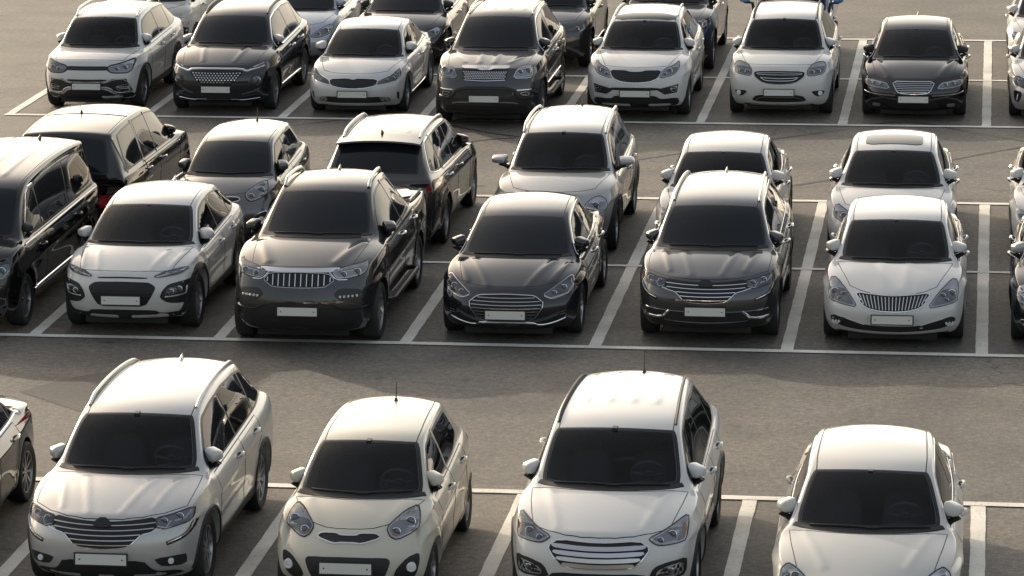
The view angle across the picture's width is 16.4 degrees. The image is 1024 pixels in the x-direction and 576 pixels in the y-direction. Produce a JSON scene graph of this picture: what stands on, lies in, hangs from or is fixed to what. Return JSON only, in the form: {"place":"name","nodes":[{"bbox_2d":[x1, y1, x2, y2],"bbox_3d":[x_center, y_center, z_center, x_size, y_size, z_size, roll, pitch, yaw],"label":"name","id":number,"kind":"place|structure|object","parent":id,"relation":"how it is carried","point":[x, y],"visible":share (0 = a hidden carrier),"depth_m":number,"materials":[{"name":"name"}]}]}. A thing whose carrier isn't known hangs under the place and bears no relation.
{"place":"outdoors","nodes":[
{"label":"outdoors","id":0,"kind":"place"},
{"bbox_2d":[152,0,213,46],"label":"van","id":1,"kind":"object","parent":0,"point":[189,13],"visible":0.11,"depth_m":69.88,"materials":[{"name":"white metal"}]},
{"bbox_2d":[0,0,1023,575],"bbox_3d":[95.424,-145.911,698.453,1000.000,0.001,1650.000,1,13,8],"label":"asphalt","id":2,"kind":"structure","parent":0,"point":[776,410],"depth_m":46.06,"materials":[{"name":"grey asphalt"}]},
{"bbox_2d":[0,538,29,575],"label":"parking line","id":3,"kind":"object","parent":2,"relation":"on","point":[14,560],"visible":0.28,"depth_m":37.35,"materials":[{"name":"paint"}]},
{"bbox_2d":[0,395,35,507],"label":"sedan","id":4,"kind":"object","parent":2,"relation":"on","point":[17,468],"visible":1,"depth_m":39.22,"materials":[{"name":"white"}]},
{"bbox_2d":[6,88,46,113],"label":"parking line","id":5,"kind":"object","parent":2,"relation":"on","point":[28,102],"visible":0.26,"depth_m":65.56,"materials":[{"name":"paint"}]},
{"bbox_2d":[29,302,66,333],"bbox_3d":[-5.702,-0.459,52.176,0.169,0.001,9.850,1,13,8],"label":"parking line","id":6,"kind":"object","parent":2,"relation":"on","point":[59,312],"visible":0.18,"depth_m":48.18,"materials":[{"name":"paint"}]},
{"bbox_2d":[0,133,100,324],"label":"van","id":7,"kind":"object","parent":2,"relation":"on","point":[50,196],"visible":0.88,"depth_m":49.02,"materials":[{"name":"black metal"}]},
{"bbox_2d":[20,371,111,411],"bbox_3d":[-5.044,1.295,44.312,1.578,0.001,1.854,-11,16,-39],"label":"asphalt patch","id":8,"kind":"object","parent":2,"relation":"on","point":[74,393],"visible":0.57,"depth_m":44.40,"materials":[{"name":"grey asphalt"}]},
{"bbox_2d":[23,103,190,213],"bbox_3d":[-6.282,-2.016,54.801,2.022,1.921,5.000,1,13,8],"label":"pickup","id":9,"kind":"object","parent":2,"relation":"on","point":[124,145],"visible":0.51,"depth_m":53.29,"materials":[{"name":"black"}]},
{"bbox_2d":[45,0,183,105],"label":"suv","id":10,"kind":"object","parent":2,"relation":"on","point":[113,51],"visible":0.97,"depth_m":65.22,"materials":[{"name":"white metal"}]},
{"bbox_2d":[27,352,272,575],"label":"suv","id":11,"kind":"object","parent":2,"relation":"on","point":[162,467],"visible":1,"depth_m":36.89,"materials":[{"name":"white metal"}]},
{"bbox_2d":[65,175,245,325],"bbox_3d":[-4.896,-0.544,48.962,1.899,1.566,4.197,1,13,8],"label":"suv","id":12,"kind":"object","parent":2,"relation":"on","point":[162,251],"visible":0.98,"depth_m":47.90,"materials":[{"name":"white metal"}]},
{"bbox_2d":[150,92,172,111],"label":"parking line","id":13,"kind":"object","parent":2,"relation":"on","point":[161,103],"visible":0.17,"depth_m":65.40,"materials":[{"name":"paint"}]},
{"bbox_2d":[214,316,235,337],"bbox_3d":[-3.224,-0.412,51.847,0.168,0.001,9.850,1,13,8],"label":"parking line","id":14,"kind":"object","parent":2,"relation":"on","point":[226,328],"visible":0.11,"depth_m":47.55,"materials":[{"name":"paint"}]},
{"bbox_2d":[173,0,310,108],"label":"suv","id":15,"kind":"object","parent":2,"relation":"on","point":[243,52],"visible":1,"depth_m":64.74,"materials":[{"name":"black metal"}]},
{"bbox_2d":[178,108,310,241],"bbox_3d":[-4.108,-1.722,53.971,1.683,1.665,3.636,1,13,8],"label":"hatchback","id":16,"kind":"object","parent":2,"relation":"on","point":[247,166],"visible":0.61,"depth_m":53.28,"materials":[{"name":"black"}]},
{"bbox_2d":[235,489,296,575],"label":"parking line","id":17,"kind":"object","parent":2,"relation":"on","point":[257,554],"visible":0.69,"depth_m":37.65,"materials":[{"name":"paint"}]},
{"bbox_2d":[278,89,309,116],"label":"parking line","id":18,"kind":"object","parent":2,"relation":"on","point":[296,104],"visible":0.29,"depth_m":65.03,"materials":[{"name":"paint"}]},
{"bbox_2d":[293,119,342,125],"bbox_3d":[-3.424,-2.940,63.189,1.061,0.001,0.115,-9,15,-33],"label":"tar joint","id":19,"kind":"object","parent":2,"relation":"on","point":[317,122],"visible":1,"depth_m":63.17,"materials":[{"name":"grey asphalt"}]},
{"bbox_2d":[288,0,363,59],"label":"sedan","id":20,"kind":"object","parent":2,"relation":"on","point":[324,18],"visible":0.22,"depth_m":70.00,"materials":[{"name":"white metal"}]},
{"bbox_2d":[234,163,425,337],"bbox_3d":[-2.451,-0.635,48.517,2.120,1.888,5.130,1,13,8],"label":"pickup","id":21,"kind":"object","parent":2,"relation":"on","point":[339,251],"visible":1,"depth_m":47.02,"materials":[{"name":"black metal"}]},
{"bbox_2d":[310,16,433,110],"bbox_3d":[-2.554,-4.225,65.629,1.878,1.435,4.590,1,13,8],"label":"sedan","id":22,"kind":"object","parent":2,"relation":"on","point":[374,63],"visible":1,"depth_m":64.34,"materials":[{"name":"white metal"}]},
{"bbox_2d":[278,382,471,575],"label":"hatchback","id":23,"kind":"object","parent":2,"relation":"on","point":[382,484],"visible":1,"depth_m":36.29,"materials":[{"name":"white metal"}]},
{"bbox_2d":[326,112,476,241],"bbox_3d":[-1.709,-1.826,54.166,1.973,1.732,4.900,1,13,8],"label":"suv","id":24,"kind":"object","parent":2,"relation":"on","point":[434,158],"visible":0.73,"depth_m":52.52,"materials":[{"name":"black"}]},
{"bbox_2d":[359,0,468,62],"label":"sedan","id":25,"kind":"object","parent":2,"relation":"on","point":[439,22],"visible":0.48,"depth_m":69.75,"materials":[{"name":"black"}]},
{"bbox_2d":[400,279,443,341],"bbox_3d":[-0.746,-0.365,51.519,0.169,0.001,9.850,1,13,8],"label":"parking line","id":26,"kind":"object","parent":2,"relation":"on","point":[424,314],"visible":0.34,"depth_m":48.30,"materials":[{"name":"paint"}]},
{"bbox_2d":[420,97,435,114],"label":"parking line","id":27,"kind":"object","parent":2,"relation":"on","point":[429,108],"visible":0.14,"depth_m":64.52,"materials":[{"name":"paint"}]},
{"bbox_2d":[451,125,519,136],"bbox_3d":[-0.642,-2.770,62.296,0.186,0.001,2.132,-12,17,-42],"label":"tar joint","id":28,"kind":"object","parent":2,"relation":"on","point":[483,131],"visible":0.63,"depth_m":62.11,"materials":[{"name":"grey asphalt"}]},
{"bbox_2d":[471,137,515,141],"bbox_3d":[-0.651,-2.499,61.083,1.696,0.001,0.228,-9,15,-35],"label":"tar joint","id":29,"kind":"object","parent":2,"relation":"on","point":[493,139],"visible":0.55,"depth_m":61.34,"materials":[{"name":"grey asphalt"}]},
{"bbox_2d":[479,494,520,575],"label":"parking line","id":30,"kind":"object","parent":2,"relation":"on","point":[496,554],"visible":0.72,"depth_m":37.63,"materials":[{"name":"paint"}]},
{"bbox_2d":[436,0,566,120],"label":"suv","id":31,"kind":"object","parent":2,"relation":"on","point":[505,59],"visible":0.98,"depth_m":62.95,"materials":[{"name":"black metal"}]},
{"bbox_2d":[0,333,1023,356],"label":"parking line","id":32,"kind":"object","parent":2,"relation":"on","point":[518,345],"visible":1,"depth_m":46.49,"materials":[{"name":"paint"}]},
{"bbox_2d":[4,114,1023,127],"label":"parking line","id":33,"kind":"object","parent":2,"relation":"on","point":[623,121],"visible":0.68,"depth_m":62.72,"materials":[{"name":"paint"}]},
{"bbox_2d":[443,191,607,333],"bbox_3d":[0.227,-0.478,48.644,1.941,1.470,4.884,1,13,8],"label":"sedan","id":34,"kind":"object","parent":2,"relation":"on","point":[532,262],"visible":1,"depth_m":47.22,"materials":[{"name":"black metal"}]},
{"bbox_2d":[36,477,1023,506],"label":"parking line","id":35,"kind":"object","parent":2,"relation":"on","point":[722,496],"visible":0.19,"depth_m":39.35,"materials":[{"name":"paint"}]},
{"bbox_2d":[492,97,639,248],"bbox_3d":[0.838,-1.744,53.605,2.141,1.763,4.356,1,13,8],"label":"suv","id":36,"kind":"object","parent":2,"relation":"on","point":[587,155],"visible":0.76,"depth_m":53.17,"materials":[{"name":"silver metal"}]},
{"bbox_2d":[544,0,607,65],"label":"suv","id":37,"kind":"object","parent":2,"relation":"on","point":[584,23],"visible":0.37,"depth_m":68.89,"materials":[{"name":"black"}]},
{"bbox_2d":[566,74,587,104],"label":"parking line","id":38,"kind":"object","parent":2,"relation":"on","point":[577,94],"visible":0.29,"depth_m":66.01,"materials":[{"name":"paint"}]},
{"bbox_2d":[511,351,724,575],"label":"suv","id":39,"kind":"object","parent":2,"relation":"on","point":[624,474],"visible":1,"depth_m":36.08,"materials":[{"name":"white metal"}]},
{"bbox_2d":[589,206,655,345],"bbox_3d":[1.732,-0.318,51.190,0.169,0.001,9.850,1,13,8],"label":"parking line","id":40,"kind":"object","parent":2,"relation":"on","point":[602,329],"visible":0.81,"depth_m":49.80,"materials":[{"name":"paint"}]},
{"bbox_2d":[587,3,704,113],"bbox_3d":[2.455,-4.229,64.900,1.945,1.655,4.470,1,13,8],"label":"suv","id":41,"kind":"object","parent":2,"relation":"on","point":[647,56],"visible":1,"depth_m":63.53,"materials":[{"name":"white metal"}]},
{"bbox_2d":[308,72,1006,80],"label":"parking line","id":42,"kind":"object","parent":2,"relation":"on","point":[729,77],"visible":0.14,"depth_m":67.24,"materials":[{"name":"paint"}]},
{"bbox_2d":[638,153,679,159],"bbox_3d":[3.059,-2.307,60.045,3.346,0.001,0.102,-10,16,-36],"label":"tar joint","id":43,"kind":"object","parent":2,"relation":"on","point":[658,156],"visible":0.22,"depth_m":59.60,"materials":[{"name":"grey asphalt"}]},
{"bbox_2d":[622,0,727,68],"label":"pickup","id":44,"kind":"object","parent":2,"relation":"on","point":[710,17],"visible":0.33,"depth_m":68.75,"materials":[{"name":"black"}]},
{"bbox_2d":[696,43,735,121],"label":"parking line","id":45,"kind":"object","parent":2,"relation":"on","point":[710,101],"visible":0.77,"depth_m":66.23,"materials":[{"name":"paint"}]},
{"bbox_2d":[423,261,1009,272],"bbox_3d":[-1.737,-0.388,51.649,27.000,0.001,0.129,1,13,8],"label":"parking line","id":46,"kind":"object","parent":2,"relation":"on","point":[792,268],"visible":0.12,"depth_m":50.87,"materials":[{"name":"paint"}]},
{"bbox_2d":[640,167,793,334],"bbox_3d":[2.802,-0.543,48.276,1.935,1.702,4.705,1,13,8],"label":"suv","id":47,"kind":"object","parent":2,"relation":"on","point":[718,257],"visible":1,"depth_m":46.91,"materials":[{"name":"black metal"}]},
{"bbox_2d":[655,130,792,228],"bbox_3d":[3.199,-1.512,53.105,1.908,1.480,4.829,1,13,8],"label":"sedan","id":48,"kind":"object","parent":2,"relation":"on","point":[748,151],"visible":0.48,"depth_m":52.92,"materials":[{"name":"white metal"}]},
{"bbox_2d":[724,500,756,575],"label":"parking line","id":49,"kind":"object","parent":2,"relation":"on","point":[740,538],"visible":1,"depth_m":37.82,"materials":[{"name":"paint"}]},
{"bbox_2d":[476,195,1008,204],"bbox_3d":[-1.075,-1.475,56.484,27.000,0.001,0.159,1,13,8],"label":"parking line","id":50,"kind":"object","parent":2,"relation":"on","point":[820,200],"visible":0.12,"depth_m":55.66,"materials":[{"name":"paint"}]},
{"bbox_2d":[729,0,841,112],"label":"suv","id":51,"kind":"object","parent":2,"relation":"on","point":[787,54],"visible":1,"depth_m":63.44,"materials":[{"name":"white metal"}]},
{"bbox_2d":[781,202,826,349],"bbox_3d":[4.210,-0.271,50.861,0.169,0.001,9.850,1,13,8],"label":"parking line","id":52,"kind":"object","parent":2,"relation":"on","point":[790,334],"visible":0.97,"depth_m":50.12,"materials":[{"name":"paint"}]},
{"bbox_2d":[793,179,828,185],"bbox_3d":[5.692,-1.846,57.858,4.010,0.001,0.101,-10,16,-36],"label":"tar joint","id":53,"kind":"object","parent":2,"relation":"on","point":[811,182],"visible":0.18,"depth_m":57.22,"materials":[{"name":"grey asphalt"}]},
{"bbox_2d":[838,40,866,123],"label":"parking line","id":54,"kind":"object","parent":2,"relation":"on","point":[848,99],"visible":0.93,"depth_m":66.57,"materials":[{"name":"paint"}]},
{"bbox_2d":[772,122,933,139],"bbox_3d":[5.782,-2.754,61.916,3.305,0.001,0.598,-6,14,-24],"label":"tar joint","id":55,"kind":"object","parent":2,"relation":"on","point":[846,128],"visible":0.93,"depth_m":61.93,"materials":[{"name":"grey asphalt"}]},
{"bbox_2d":[727,37,1005,40],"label":"parking line","id":56,"kind":"object","parent":2,"relation":"on","point":[872,39],"visible":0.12,"depth_m":71.96,"materials":[{"name":"paint"}]},
{"bbox_2d":[772,424,966,575],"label":"sedan","id":57,"kind":"object","parent":2,"relation":"on","point":[871,500],"visible":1,"depth_m":35.35,"materials":[{"name":"white metal"}]},
{"bbox_2d":[826,129,959,241],"bbox_3d":[5.704,-1.545,53.116,1.937,1.487,4.929,1,13,8],"label":"sedan","id":58,"kind":"object","parent":2,"relation":"on","point":[895,161],"visible":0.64,"depth_m":52.53,"materials":[{"name":"white metal"}]},
{"bbox_2d":[822,194,969,339],"bbox_3d":[5.212,-0.416,48.126,1.936,1.470,4.941,1,13,8],"label":"sedan","id":59,"kind":"object","parent":2,"relation":"on","point":[896,266],"visible":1,"depth_m":46.56,"materials":[{"name":"white metal"}]},
{"bbox_2d":[861,11,970,114],"bbox_3d":[7.353,-4.169,64.718,1.942,1.515,4.922,1,13,8],"label":"sedan","id":60,"kind":"object","parent":2,"relation":"on","point":[916,64],"visible":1,"depth_m":63.07,"materials":[{"name":"black metal"}]},
{"bbox_2d":[969,506,985,575],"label":"parking line","id":61,"kind":"object","parent":2,"relation":"on","point":[977,541],"visible":1,"depth_m":37.63,"materials":[{"name":"paint"}]},
{"bbox_2d":[934,124,1023,140],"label":"tar joint","id":62,"kind":"object","parent":2,"relation":"on","point":[982,133],"visible":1,"depth_m":61.35,"materials":[{"name":"grey asphalt"}]},
{"bbox_2d":[975,205,989,353],"bbox_3d":[6.687,-0.224,50.532,0.168,0.001,9.850,1,13,8],"label":"parking line","id":63,"kind":"object","parent":2,"relation":"on","point":[981,337],"visible":1,"depth_m":49.81,"materials":[{"name":"paint"}]},
{"bbox_2d":[982,41,991,125],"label":"parking line","id":64,"kind":"object","parent":2,"relation":"on","point":[986,96],"visible":1,"depth_m":66.30,"materials":[{"name":"paint"}]},
{"bbox_2d":[953,146,1023,159],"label":"tar joint","id":65,"kind":"object","parent":2,"relation":"on","point":[987,152],"visible":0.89,"depth_m":59.56,"materials":[{"name":"grey asphalt"}]},
{"bbox_2d":[740,0,842,25],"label":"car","id":66,"kind":"object","parent":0,"point":[831,6],"visible":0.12,"depth_m":67.80,"materials":[{"name":"blue"}]},
{"bbox_2d":[1005,0,1023,53],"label":"sedan","id":67,"kind":"object","parent":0,"point":[1015,19],"visible":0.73,"depth_m":68.26,"materials":[{"name":"white metal"}]},
{"bbox_2d":[1006,28,1023,114],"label":"sedan","id":68,"kind":"object","parent":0,"point":[1015,76],"visible":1,"depth_m":62.95,"materials":[{"name":"white metal"}]},
{"bbox_2d":[1007,216,1023,338],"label":"sedan","id":69,"kind":"object","parent":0,"point":[1015,253],"visible":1,"depth_m":46.43,"materials":[{"name":"black metal"}]},
{"bbox_2d":[1007,147,1023,249],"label":"sedan","id":70,"kind":"object","parent":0,"point":[1015,179],"visible":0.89,"depth_m":51.87,"materials":[{"name":"white metal"}]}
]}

